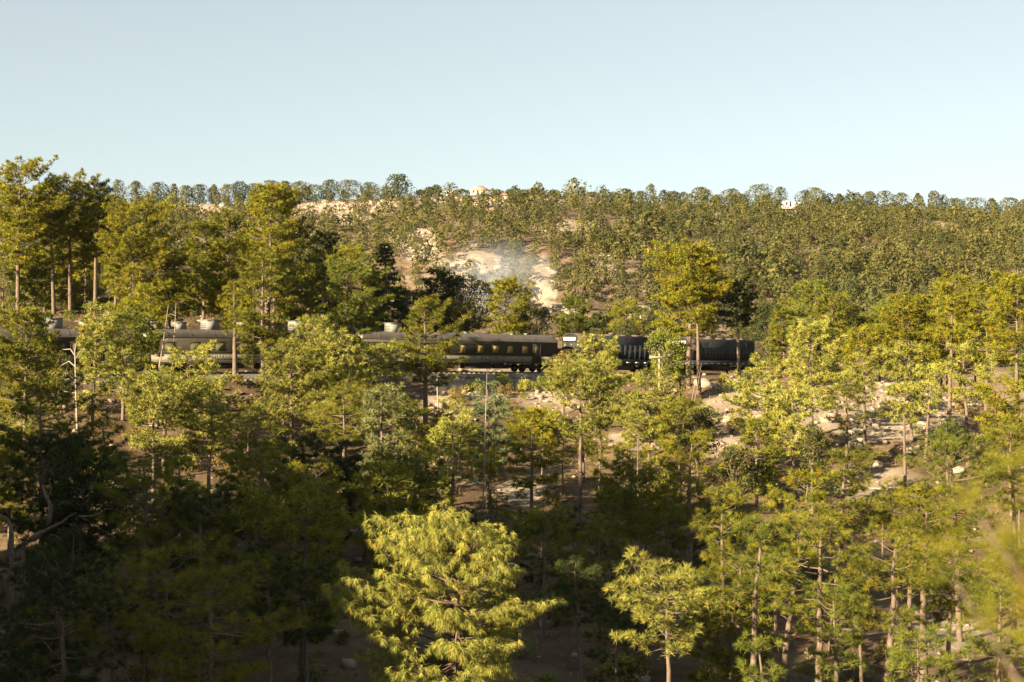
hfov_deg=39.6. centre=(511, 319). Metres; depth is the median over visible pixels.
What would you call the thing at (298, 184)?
ridge tree
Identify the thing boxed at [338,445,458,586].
pine tree
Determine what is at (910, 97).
sky
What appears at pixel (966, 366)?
pine tree
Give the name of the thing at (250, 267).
pine tree
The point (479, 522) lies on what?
pine tree
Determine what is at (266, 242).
pine tree
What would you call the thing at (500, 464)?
pine tree
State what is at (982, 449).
shrub
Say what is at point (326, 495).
pine tree
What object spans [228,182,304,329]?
pine tree
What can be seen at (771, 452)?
pine tree
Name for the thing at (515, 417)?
pine tree
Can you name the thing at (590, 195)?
ridge tree
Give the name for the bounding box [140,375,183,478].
pine tree
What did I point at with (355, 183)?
ridge tree
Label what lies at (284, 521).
pine tree
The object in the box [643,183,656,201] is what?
ridge tree
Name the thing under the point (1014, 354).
hillside pine
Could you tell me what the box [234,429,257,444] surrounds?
shrub
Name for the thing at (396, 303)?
fir tree
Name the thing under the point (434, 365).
pine tree
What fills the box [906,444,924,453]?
boulder
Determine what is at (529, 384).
shrub
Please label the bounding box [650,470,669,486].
shrub
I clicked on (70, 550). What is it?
pine tree
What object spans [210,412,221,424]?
shrub
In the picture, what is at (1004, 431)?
pine tree
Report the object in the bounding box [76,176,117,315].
pine tree
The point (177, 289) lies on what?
pine tree
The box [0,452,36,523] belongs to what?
pine tree
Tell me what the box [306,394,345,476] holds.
pine tree
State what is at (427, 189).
ridge tree
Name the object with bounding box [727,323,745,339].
hillside pine
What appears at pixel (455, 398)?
shrub
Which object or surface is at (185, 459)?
pine tree
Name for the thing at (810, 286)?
pine tree
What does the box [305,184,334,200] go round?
ridge tree
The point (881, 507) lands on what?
pine tree
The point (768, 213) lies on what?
hillside woods
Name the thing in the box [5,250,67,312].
pine tree
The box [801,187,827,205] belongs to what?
ridge tree
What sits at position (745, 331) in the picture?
hillside pine
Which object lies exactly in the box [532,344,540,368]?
door
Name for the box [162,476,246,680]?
pine tree
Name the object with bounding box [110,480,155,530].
pine tree
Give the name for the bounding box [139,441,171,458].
shrub
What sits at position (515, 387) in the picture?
shrub
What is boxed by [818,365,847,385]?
oak tree
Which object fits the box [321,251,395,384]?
pine tree
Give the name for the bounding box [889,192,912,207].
ridge tree
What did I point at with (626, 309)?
pine tree
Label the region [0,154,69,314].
pine tree
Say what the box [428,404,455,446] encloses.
pine tree
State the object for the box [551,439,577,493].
pine tree
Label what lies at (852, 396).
pine tree
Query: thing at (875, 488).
fallen log
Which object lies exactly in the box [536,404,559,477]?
pine tree
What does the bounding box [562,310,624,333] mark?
pine tree
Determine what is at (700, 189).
ridge tree
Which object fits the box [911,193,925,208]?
ridge tree
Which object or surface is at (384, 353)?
pine tree
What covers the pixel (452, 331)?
pine tree
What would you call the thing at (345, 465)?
pine tree
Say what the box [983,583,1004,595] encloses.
shrub
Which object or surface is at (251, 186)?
ridge tree
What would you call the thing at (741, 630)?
pine tree
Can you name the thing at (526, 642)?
shrub
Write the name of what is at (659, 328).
hillside pine
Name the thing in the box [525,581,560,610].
shrub
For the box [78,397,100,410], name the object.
shrub
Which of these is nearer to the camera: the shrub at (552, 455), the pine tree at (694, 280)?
the shrub at (552, 455)
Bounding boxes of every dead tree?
[0,514,13,670]
[17,481,116,668]
[51,342,88,428]
[159,309,167,391]
[168,308,175,366]
[434,378,438,418]
[481,380,487,519]
[774,558,807,681]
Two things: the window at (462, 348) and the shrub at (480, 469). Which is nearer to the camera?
the shrub at (480, 469)
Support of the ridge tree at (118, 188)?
on the ground at (284, 665)
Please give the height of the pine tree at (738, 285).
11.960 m
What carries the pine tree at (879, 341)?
on the ground at (284, 665)
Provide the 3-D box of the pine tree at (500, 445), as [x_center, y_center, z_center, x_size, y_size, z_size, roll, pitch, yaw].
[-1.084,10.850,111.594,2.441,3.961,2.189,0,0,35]
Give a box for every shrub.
[45,420,60,429]
[63,310,78,320]
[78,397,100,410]
[94,410,105,418]
[110,660,162,681]
[118,424,142,441]
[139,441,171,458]
[179,452,203,469]
[195,424,216,437]
[206,621,237,645]
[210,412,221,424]
[211,449,235,469]
[231,373,243,384]
[232,394,255,410]
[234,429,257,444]
[241,402,266,419]
[291,656,330,681]
[333,630,351,643]
[347,428,363,443]
[361,565,378,576]
[382,563,412,577]
[396,570,422,591]
[424,636,472,673]
[429,481,450,494]
[435,397,451,403]
[435,466,450,476]
[444,400,466,414]
[446,392,467,403]
[447,385,467,397]
[465,378,484,392]
[472,458,495,474]
[488,583,526,606]
[490,372,512,386]
[495,383,514,396]
[498,400,512,408]
[511,637,542,659]
[513,385,522,391]
[516,377,536,391]
[519,391,530,399]
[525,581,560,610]
[532,670,560,681]
[534,375,550,390]
[536,609,565,627]
[544,448,557,458]
[573,440,597,456]
[586,466,601,474]
[591,648,649,681]
[610,440,632,453]
[617,397,632,408]
[621,652,653,672]
[633,611,662,631]
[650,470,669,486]
[661,467,681,483]
[676,450,703,466]
[692,553,706,567]
[699,402,714,415]
[699,464,719,481]
[713,377,731,392]
[721,416,741,433]
[729,622,764,653]
[740,370,754,383]
[758,471,781,492]
[758,592,780,613]
[764,490,783,502]
[770,570,803,589]
[794,660,814,674]
[795,459,819,476]
[800,553,832,577]
[816,396,832,410]
[824,483,845,496]
[831,650,874,681]
[837,421,850,428]
[873,405,895,418]
[875,635,910,658]
[896,456,912,467]
[926,595,961,620]
[952,395,963,403]
[953,401,980,416]
[971,430,1000,448]
[979,444,995,453]
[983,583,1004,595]
[986,404,1001,413]
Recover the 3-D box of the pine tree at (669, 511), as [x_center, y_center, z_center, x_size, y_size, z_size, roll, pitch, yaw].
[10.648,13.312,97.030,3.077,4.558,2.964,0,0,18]
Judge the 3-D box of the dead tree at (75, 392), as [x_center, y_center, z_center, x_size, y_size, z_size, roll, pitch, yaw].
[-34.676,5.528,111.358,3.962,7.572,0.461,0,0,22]
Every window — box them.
[70,342,81,351]
[164,342,176,350]
[189,342,201,350]
[215,342,226,350]
[459,344,465,352]
[477,345,483,352]
[492,345,498,352]
[507,345,513,352]
[521,346,527,353]
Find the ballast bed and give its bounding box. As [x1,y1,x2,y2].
[3,373,684,382]
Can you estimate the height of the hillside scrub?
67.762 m
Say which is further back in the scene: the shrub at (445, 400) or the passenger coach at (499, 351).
the passenger coach at (499, 351)
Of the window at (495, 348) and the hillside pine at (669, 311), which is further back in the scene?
the hillside pine at (669, 311)
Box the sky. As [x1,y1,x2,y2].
[0,0,1023,212]
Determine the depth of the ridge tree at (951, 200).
655.24 m
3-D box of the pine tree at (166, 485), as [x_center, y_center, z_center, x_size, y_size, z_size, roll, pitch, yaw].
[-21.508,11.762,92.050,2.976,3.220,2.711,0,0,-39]
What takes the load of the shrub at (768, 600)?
on the ground at (284, 665)
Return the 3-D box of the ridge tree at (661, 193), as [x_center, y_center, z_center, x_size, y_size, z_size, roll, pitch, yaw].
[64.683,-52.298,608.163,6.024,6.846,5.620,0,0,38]
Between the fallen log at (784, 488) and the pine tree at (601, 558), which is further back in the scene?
the fallen log at (784, 488)
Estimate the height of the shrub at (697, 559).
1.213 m
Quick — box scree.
[178,196,939,321]
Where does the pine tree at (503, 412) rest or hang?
on the ground at (284, 665)
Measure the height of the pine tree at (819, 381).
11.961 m
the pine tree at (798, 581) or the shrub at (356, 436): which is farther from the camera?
the shrub at (356, 436)
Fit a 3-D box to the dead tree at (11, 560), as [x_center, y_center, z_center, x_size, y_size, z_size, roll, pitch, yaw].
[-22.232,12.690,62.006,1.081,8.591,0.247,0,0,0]
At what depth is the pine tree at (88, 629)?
60.97 m
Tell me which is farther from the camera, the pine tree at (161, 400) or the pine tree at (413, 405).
the pine tree at (413, 405)
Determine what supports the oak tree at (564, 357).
on the ground at (284, 665)
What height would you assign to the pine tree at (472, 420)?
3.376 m
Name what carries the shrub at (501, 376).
on the ground at (284, 665)
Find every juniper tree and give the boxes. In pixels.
[643,326,687,396]
[668,341,692,396]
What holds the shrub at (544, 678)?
on the ground at (284, 665)
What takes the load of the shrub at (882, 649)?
on the ground at (284, 665)
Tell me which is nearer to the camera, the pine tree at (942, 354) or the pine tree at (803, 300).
the pine tree at (942, 354)
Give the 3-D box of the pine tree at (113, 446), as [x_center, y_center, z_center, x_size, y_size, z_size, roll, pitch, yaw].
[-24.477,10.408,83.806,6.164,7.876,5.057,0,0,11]
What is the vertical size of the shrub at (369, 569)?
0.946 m
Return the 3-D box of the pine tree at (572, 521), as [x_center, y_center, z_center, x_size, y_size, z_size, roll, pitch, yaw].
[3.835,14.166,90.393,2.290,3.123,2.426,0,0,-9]
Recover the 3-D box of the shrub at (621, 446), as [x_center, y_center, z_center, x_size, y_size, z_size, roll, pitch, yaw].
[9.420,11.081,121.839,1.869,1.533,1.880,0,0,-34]
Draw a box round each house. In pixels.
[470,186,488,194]
[781,201,800,208]
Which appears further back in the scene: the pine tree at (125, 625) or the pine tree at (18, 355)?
the pine tree at (18, 355)
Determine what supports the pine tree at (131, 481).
on the ground at (284, 665)
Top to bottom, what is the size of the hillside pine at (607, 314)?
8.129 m
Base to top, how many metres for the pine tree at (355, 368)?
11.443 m
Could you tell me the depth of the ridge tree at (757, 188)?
610.50 m
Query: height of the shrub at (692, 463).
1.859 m
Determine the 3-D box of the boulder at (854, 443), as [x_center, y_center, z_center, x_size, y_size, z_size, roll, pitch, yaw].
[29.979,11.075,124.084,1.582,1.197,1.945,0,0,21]
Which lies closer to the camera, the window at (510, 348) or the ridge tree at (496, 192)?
the window at (510, 348)
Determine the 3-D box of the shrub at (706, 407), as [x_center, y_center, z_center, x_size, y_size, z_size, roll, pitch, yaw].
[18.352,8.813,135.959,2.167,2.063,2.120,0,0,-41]
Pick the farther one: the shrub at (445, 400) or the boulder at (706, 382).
the boulder at (706, 382)
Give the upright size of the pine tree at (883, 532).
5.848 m
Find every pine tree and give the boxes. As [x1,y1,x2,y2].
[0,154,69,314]
[0,262,15,309]
[0,296,71,472]
[0,371,124,541]
[0,420,95,611]
[0,449,30,504]
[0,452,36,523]
[0,501,36,552]
[0,526,133,681]
[0,613,69,681]
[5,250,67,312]
[5,451,148,616]
[8,596,84,672]
[9,250,84,311]
[14,596,99,681]
[23,177,78,313]
[42,234,107,311]
[43,168,109,314]
[45,526,92,565]
[48,617,103,676]
[58,272,114,313]
[67,550,154,681]
[70,434,150,555]
[71,228,102,312]
[72,299,133,422]
[72,451,110,482]
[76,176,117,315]
[85,303,162,420]
[86,418,118,445]
[88,442,215,673]
[94,189,194,371]
[97,212,133,305]
[99,529,257,681]
[108,586,171,681]
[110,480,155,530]
[116,364,204,502]
[119,246,196,328]
[119,488,189,600]
[119,526,183,651]
[120,281,169,383]
[130,553,314,681]
[138,453,199,624]
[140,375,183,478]
[147,572,229,681]
[153,480,238,669]
[157,479,202,496]
[158,513,209,580]
[159,339,237,436]
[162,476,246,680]
[169,268,215,316]
[172,382,243,489]
[173,216,233,318]
[175,517,284,653]
[178,489,256,618]
[189,231,267,328]
[198,207,251,300]
[209,435,293,545]
[214,279,255,379]
[214,474,367,681]
[220,411,253,478]
[226,543,319,681]
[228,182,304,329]
[228,247,302,403]
[228,442,303,584]
[233,402,262,451]
[234,246,263,308]
[252,321,335,461]
[254,372,288,442]
[258,223,302,326]
[263,432,365,553]
[271,215,330,319]
[275,555,339,681]
[277,262,327,325]
[281,313,343,451]
[285,454,347,626]
[291,475,339,527]
[301,327,377,458]
[302,376,377,477]
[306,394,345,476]
[307,229,345,325]
[308,264,345,325]
[310,242,395,330]
[319,498,568,681]
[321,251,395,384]
[326,382,360,434]
[337,375,398,478]
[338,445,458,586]
[348,338,413,450]
[351,497,377,560]
[352,458,439,573]
[355,380,421,493]
[355,447,455,539]
[392,399,422,424]
[393,293,472,444]
[398,407,445,496]
[403,424,432,480]
[420,267,460,331]
[421,407,495,525]
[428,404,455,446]
[432,491,457,513]
[434,295,480,332]
[445,434,468,466]
[445,510,489,575]
[456,379,517,511]
[457,504,484,530]
[467,418,484,448]
[475,426,500,473]
[476,447,507,523]
[476,489,510,533]
[482,275,535,334]
[485,434,512,480]
[492,507,533,596]
[500,405,573,544]
[503,406,534,455]
[504,528,521,572]
[507,299,529,334]
[508,502,576,639]
[512,503,586,590]
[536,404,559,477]
[537,351,635,552]
[543,555,608,681]
[547,561,595,669]
[550,294,594,337]
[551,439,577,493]
[552,572,609,614]
[560,519,587,561]
[562,310,586,332]
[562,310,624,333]
[566,331,633,465]
[566,424,593,482]
[573,514,633,651]
[581,602,650,681]
[582,481,646,617]
[586,433,613,490]
[586,577,646,641]
[587,543,631,595]
[588,442,667,572]
[603,366,688,486]
[603,543,722,681]
[606,296,649,336]
[619,403,650,495]
[619,593,663,667]
[625,497,661,585]
[634,504,694,631]
[642,236,734,386]
[647,481,686,544]
[651,427,725,599]
[654,487,686,561]
[656,393,724,512]
[659,578,793,681]
[668,530,709,586]
[670,260,731,394]
[685,480,777,673]
[686,481,751,552]
[687,532,774,681]
[700,574,759,625]
[710,577,760,650]
[716,272,759,375]
[719,352,800,477]
[727,514,793,681]
[728,410,785,552]
[732,629,786,681]
[745,525,789,582]
[746,499,911,681]
[750,467,836,667]
[754,380,818,498]
[760,306,815,367]
[775,296,823,359]
[781,278,841,368]
[785,312,850,428]
[785,502,809,595]
[790,573,870,681]
[791,533,823,579]
[806,319,839,367]
[810,444,890,654]
[811,290,863,362]
[815,329,852,369]
[823,373,869,475]
[829,304,857,367]
[831,522,949,681]
[840,322,886,381]
[844,344,887,460]
[848,582,877,681]
[855,313,882,344]
[859,318,896,379]
[860,295,918,342]
[863,477,920,612]
[870,492,896,575]
[874,479,952,643]
[876,291,951,381]
[880,340,929,438]
[883,306,942,380]
[883,379,928,489]
[883,621,969,681]
[885,492,972,681]
[894,421,1015,641]
[896,534,993,681]
[904,423,1023,681]
[909,362,949,461]
[913,316,964,385]
[923,320,958,383]
[924,288,986,387]
[925,268,972,462]
[943,330,999,466]
[944,280,1023,410]
[951,563,1023,681]
[953,317,993,389]
[974,369,1023,515]
[977,415,1023,611]
[977,531,1023,681]
[979,270,1023,437]
[1003,472,1023,546]
[1007,353,1023,382]
[1020,358,1023,397]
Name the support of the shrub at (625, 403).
on the ground at (284, 665)
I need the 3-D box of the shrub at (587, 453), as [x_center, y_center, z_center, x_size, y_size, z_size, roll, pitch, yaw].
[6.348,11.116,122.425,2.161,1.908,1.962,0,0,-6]
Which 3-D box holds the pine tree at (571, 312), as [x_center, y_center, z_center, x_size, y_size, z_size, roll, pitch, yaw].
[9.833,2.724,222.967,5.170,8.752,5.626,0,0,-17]
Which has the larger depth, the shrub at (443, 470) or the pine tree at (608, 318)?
the pine tree at (608, 318)
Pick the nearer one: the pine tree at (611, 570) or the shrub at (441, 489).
the pine tree at (611, 570)
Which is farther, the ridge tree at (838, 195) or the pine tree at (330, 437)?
the ridge tree at (838, 195)
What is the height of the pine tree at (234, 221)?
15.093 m
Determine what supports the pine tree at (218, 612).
on the ground at (284, 665)
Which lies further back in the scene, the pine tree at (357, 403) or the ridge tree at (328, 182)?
the ridge tree at (328, 182)
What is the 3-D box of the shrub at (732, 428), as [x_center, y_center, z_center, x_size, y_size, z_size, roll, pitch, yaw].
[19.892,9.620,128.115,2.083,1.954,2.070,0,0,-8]
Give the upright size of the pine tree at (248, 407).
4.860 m
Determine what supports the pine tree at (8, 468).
on the ground at (284, 665)
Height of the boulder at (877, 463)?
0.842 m
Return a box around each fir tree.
[311,281,346,329]
[353,243,412,331]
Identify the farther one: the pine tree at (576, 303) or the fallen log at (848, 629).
the pine tree at (576, 303)
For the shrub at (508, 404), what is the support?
on the ground at (284, 665)
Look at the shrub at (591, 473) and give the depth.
114.55 m
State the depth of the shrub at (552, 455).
118.60 m
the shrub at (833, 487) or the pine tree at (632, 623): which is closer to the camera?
the pine tree at (632, 623)
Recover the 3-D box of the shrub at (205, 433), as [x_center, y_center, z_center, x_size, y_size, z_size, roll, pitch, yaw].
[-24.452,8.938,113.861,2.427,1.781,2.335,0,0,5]
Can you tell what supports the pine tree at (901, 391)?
on the ground at (284, 665)
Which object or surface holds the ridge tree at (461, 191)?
on the ground at (284, 665)
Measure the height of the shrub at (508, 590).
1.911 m
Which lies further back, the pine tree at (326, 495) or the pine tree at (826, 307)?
the pine tree at (826, 307)
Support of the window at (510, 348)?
in the passenger coach at (499, 351)
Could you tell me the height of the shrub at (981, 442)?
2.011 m
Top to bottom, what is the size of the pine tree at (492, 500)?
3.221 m
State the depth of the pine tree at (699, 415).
103.68 m
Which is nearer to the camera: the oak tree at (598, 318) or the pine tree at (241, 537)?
the pine tree at (241, 537)
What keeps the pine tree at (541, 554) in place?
on the ground at (284, 665)
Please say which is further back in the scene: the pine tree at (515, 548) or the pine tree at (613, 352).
the pine tree at (613, 352)
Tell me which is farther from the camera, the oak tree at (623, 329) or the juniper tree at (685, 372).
the oak tree at (623, 329)
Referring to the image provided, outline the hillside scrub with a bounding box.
[0,192,1019,366]
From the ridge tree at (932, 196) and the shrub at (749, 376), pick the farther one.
the ridge tree at (932, 196)
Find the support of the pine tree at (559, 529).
on the ground at (284, 665)
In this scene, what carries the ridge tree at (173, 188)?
on the ground at (284, 665)
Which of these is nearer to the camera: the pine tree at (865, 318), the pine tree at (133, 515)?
the pine tree at (133, 515)
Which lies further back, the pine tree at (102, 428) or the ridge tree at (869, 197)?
the ridge tree at (869, 197)
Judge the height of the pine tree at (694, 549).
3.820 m
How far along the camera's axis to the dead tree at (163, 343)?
117.97 m
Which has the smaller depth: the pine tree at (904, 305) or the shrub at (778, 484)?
the shrub at (778, 484)
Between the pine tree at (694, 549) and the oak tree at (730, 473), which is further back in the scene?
the oak tree at (730, 473)
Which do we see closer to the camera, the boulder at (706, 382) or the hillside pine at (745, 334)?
the boulder at (706, 382)
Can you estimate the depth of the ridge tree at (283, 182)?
637.13 m
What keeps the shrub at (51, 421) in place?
on the ground at (284, 665)
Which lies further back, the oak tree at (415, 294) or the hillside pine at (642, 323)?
the hillside pine at (642, 323)
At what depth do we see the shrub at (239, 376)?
132.09 m
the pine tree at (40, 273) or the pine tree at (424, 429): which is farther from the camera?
the pine tree at (40, 273)
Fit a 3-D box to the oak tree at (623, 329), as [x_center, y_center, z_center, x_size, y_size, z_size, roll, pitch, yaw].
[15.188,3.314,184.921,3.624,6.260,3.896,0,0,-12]
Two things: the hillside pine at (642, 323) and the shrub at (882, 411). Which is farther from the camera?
the hillside pine at (642, 323)
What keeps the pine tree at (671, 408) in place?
on the ground at (284, 665)
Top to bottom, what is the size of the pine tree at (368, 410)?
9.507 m
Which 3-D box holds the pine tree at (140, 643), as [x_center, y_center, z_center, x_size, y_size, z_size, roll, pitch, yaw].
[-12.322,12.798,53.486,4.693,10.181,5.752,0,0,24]
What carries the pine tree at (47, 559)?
on the ground at (284, 665)
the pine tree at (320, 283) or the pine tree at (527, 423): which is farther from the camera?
the pine tree at (320, 283)
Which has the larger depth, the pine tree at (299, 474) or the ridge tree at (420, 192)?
the ridge tree at (420, 192)
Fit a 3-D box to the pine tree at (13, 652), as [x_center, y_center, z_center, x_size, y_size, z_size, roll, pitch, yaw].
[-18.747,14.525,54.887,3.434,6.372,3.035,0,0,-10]
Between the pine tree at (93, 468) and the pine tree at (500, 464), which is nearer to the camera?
the pine tree at (93, 468)
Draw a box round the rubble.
[0,310,1022,681]
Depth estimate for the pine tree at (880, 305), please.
189.46 m
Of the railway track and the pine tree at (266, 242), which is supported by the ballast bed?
the railway track
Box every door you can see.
[102,341,112,361]
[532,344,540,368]
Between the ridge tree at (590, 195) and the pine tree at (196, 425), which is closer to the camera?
the pine tree at (196, 425)
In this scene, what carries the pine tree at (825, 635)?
on the ground at (284, 665)
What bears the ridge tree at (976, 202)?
on the ground at (284, 665)
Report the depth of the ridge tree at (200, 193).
630.36 m
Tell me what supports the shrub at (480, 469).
on the ground at (284, 665)
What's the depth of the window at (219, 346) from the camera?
134.83 m
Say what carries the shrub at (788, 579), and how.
on the ground at (284, 665)
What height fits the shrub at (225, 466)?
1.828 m
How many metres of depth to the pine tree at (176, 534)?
80.56 m
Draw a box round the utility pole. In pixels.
[649,353,669,401]
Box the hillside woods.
[0,177,1023,340]
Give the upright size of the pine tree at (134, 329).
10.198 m
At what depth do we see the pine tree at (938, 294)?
185.12 m
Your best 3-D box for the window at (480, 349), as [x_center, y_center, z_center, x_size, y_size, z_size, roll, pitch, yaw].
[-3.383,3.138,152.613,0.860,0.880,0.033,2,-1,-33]
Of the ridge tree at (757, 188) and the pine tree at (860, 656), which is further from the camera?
the ridge tree at (757, 188)
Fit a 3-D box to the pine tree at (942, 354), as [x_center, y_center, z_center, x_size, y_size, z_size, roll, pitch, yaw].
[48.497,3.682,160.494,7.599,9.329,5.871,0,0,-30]
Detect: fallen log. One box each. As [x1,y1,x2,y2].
[776,486,810,491]
[826,628,861,632]
[862,487,896,489]
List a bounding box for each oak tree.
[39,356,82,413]
[395,288,439,331]
[438,272,493,331]
[517,305,554,364]
[548,350,576,413]
[585,311,608,334]
[614,322,641,335]
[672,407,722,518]
[710,445,757,553]
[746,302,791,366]
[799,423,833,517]
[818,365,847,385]
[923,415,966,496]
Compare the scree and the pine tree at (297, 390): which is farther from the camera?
the scree
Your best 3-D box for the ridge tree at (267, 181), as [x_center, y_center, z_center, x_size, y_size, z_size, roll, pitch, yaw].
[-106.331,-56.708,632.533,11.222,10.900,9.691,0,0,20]
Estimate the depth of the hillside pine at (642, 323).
353.45 m
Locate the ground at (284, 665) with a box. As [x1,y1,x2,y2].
[0,195,1023,681]
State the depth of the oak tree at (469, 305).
170.95 m
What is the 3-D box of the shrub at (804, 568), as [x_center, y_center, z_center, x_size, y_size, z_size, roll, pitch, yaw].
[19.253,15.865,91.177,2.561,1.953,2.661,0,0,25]
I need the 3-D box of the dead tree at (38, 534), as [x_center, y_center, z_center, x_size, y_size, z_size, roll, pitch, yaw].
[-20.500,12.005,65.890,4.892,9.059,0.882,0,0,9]
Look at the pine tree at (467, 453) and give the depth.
96.77 m
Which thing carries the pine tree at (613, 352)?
on the ground at (284, 665)
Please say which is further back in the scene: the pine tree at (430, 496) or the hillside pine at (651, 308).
the hillside pine at (651, 308)
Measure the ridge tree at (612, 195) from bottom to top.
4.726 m
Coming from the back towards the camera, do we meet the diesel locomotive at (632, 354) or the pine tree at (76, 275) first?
the pine tree at (76, 275)
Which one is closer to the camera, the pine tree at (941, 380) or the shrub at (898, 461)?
the shrub at (898, 461)
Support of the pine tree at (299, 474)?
on the ground at (284, 665)
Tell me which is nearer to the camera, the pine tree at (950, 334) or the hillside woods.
the pine tree at (950, 334)
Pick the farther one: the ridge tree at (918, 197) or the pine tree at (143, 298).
the ridge tree at (918, 197)
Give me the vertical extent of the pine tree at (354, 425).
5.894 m
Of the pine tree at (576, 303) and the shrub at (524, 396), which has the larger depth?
the pine tree at (576, 303)
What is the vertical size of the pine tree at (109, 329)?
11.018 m
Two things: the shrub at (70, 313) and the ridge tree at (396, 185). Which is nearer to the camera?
the shrub at (70, 313)
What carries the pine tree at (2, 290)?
on the ground at (284, 665)
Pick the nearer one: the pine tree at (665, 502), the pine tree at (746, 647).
the pine tree at (746, 647)
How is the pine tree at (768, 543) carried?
on the ground at (284, 665)
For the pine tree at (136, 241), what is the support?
on the ground at (284, 665)
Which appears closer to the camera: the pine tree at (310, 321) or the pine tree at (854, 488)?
the pine tree at (854, 488)
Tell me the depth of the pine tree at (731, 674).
63.77 m
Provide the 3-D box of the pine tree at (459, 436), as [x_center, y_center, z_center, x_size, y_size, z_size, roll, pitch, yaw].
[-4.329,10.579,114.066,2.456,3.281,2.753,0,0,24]
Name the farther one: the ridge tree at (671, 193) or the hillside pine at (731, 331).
the ridge tree at (671, 193)
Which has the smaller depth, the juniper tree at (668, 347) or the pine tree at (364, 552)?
the pine tree at (364, 552)
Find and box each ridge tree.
[96,185,112,201]
[109,179,125,199]
[123,180,150,201]
[144,182,170,200]
[167,183,180,203]
[176,185,194,203]
[191,183,209,203]
[205,184,221,202]
[218,184,237,202]
[231,181,248,202]
[244,183,260,201]
[262,180,281,192]
[281,180,292,192]
[289,180,311,201]
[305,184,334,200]
[318,179,338,199]
[336,179,369,197]
[359,182,378,197]
[376,186,392,197]
[382,173,417,198]
[415,189,425,195]
[423,186,434,192]
[454,189,472,194]
[486,189,503,195]
[577,187,585,196]
[586,191,598,197]
[608,191,621,198]
[632,190,648,198]
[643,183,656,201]
[657,190,669,202]
[665,190,680,201]
[679,192,688,203]
[691,187,711,203]
[719,188,741,204]
[744,183,772,203]
[770,186,787,205]
[793,190,814,208]
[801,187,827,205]
[818,193,836,209]
[834,193,844,202]
[845,192,864,205]
[860,191,878,209]
[874,190,896,209]
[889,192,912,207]
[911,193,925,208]
[927,190,942,207]
[935,194,949,206]
[945,197,967,208]
[957,197,987,212]
[984,198,1001,213]
[998,197,1020,211]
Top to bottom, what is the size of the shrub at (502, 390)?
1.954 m
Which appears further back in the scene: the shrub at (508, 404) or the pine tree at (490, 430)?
the shrub at (508, 404)
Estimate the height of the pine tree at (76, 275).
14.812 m
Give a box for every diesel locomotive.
[546,333,672,372]
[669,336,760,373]
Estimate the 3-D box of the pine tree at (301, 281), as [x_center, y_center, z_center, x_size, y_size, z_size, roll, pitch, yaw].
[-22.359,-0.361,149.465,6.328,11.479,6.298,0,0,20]
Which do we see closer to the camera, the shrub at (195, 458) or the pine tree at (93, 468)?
the pine tree at (93, 468)
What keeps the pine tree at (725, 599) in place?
on the ground at (284, 665)
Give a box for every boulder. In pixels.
[692,378,711,387]
[711,384,722,389]
[722,415,729,421]
[848,439,862,449]
[869,460,883,467]
[877,400,902,408]
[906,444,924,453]
[952,466,964,474]
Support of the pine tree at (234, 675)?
on the ground at (284, 665)
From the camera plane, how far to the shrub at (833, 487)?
110.19 m
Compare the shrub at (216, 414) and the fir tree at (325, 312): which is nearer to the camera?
the shrub at (216, 414)
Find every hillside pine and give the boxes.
[493,309,507,322]
[600,306,618,330]
[637,321,648,335]
[641,304,662,334]
[642,307,664,334]
[651,316,670,341]
[660,307,680,332]
[681,311,695,335]
[706,328,718,338]
[722,311,746,337]
[725,326,750,339]
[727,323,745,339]
[735,324,754,339]
[747,325,766,341]
[1009,346,1021,365]
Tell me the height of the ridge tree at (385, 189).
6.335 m
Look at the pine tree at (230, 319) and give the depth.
133.68 m
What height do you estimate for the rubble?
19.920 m
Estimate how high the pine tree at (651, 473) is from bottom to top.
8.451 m
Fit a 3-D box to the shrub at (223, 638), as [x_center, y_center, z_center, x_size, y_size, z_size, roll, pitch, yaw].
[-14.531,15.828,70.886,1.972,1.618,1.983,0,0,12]
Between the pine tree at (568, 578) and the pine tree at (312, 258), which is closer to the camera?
the pine tree at (568, 578)
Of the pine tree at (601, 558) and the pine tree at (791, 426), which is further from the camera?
the pine tree at (791, 426)
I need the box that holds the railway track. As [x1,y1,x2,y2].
[23,371,729,376]
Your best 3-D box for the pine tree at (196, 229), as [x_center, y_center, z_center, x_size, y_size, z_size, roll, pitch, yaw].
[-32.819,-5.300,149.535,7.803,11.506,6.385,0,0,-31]
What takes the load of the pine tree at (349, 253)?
on the ground at (284, 665)
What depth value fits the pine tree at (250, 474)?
78.73 m
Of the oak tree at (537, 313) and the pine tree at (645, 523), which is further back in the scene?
the oak tree at (537, 313)
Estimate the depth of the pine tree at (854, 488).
74.54 m
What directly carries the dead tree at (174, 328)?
on the ground at (284, 665)
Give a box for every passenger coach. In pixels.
[0,318,138,373]
[139,320,357,372]
[355,323,557,371]
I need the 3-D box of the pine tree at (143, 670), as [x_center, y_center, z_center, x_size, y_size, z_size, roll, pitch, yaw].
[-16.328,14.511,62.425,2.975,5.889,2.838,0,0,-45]
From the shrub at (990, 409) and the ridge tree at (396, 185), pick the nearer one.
the shrub at (990, 409)
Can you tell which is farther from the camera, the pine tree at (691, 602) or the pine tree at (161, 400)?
the pine tree at (161, 400)
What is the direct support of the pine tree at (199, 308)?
on the ground at (284, 665)
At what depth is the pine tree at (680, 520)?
75.91 m
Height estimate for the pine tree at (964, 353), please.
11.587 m
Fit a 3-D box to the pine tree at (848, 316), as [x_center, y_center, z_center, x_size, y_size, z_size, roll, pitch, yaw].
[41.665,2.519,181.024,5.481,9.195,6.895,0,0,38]

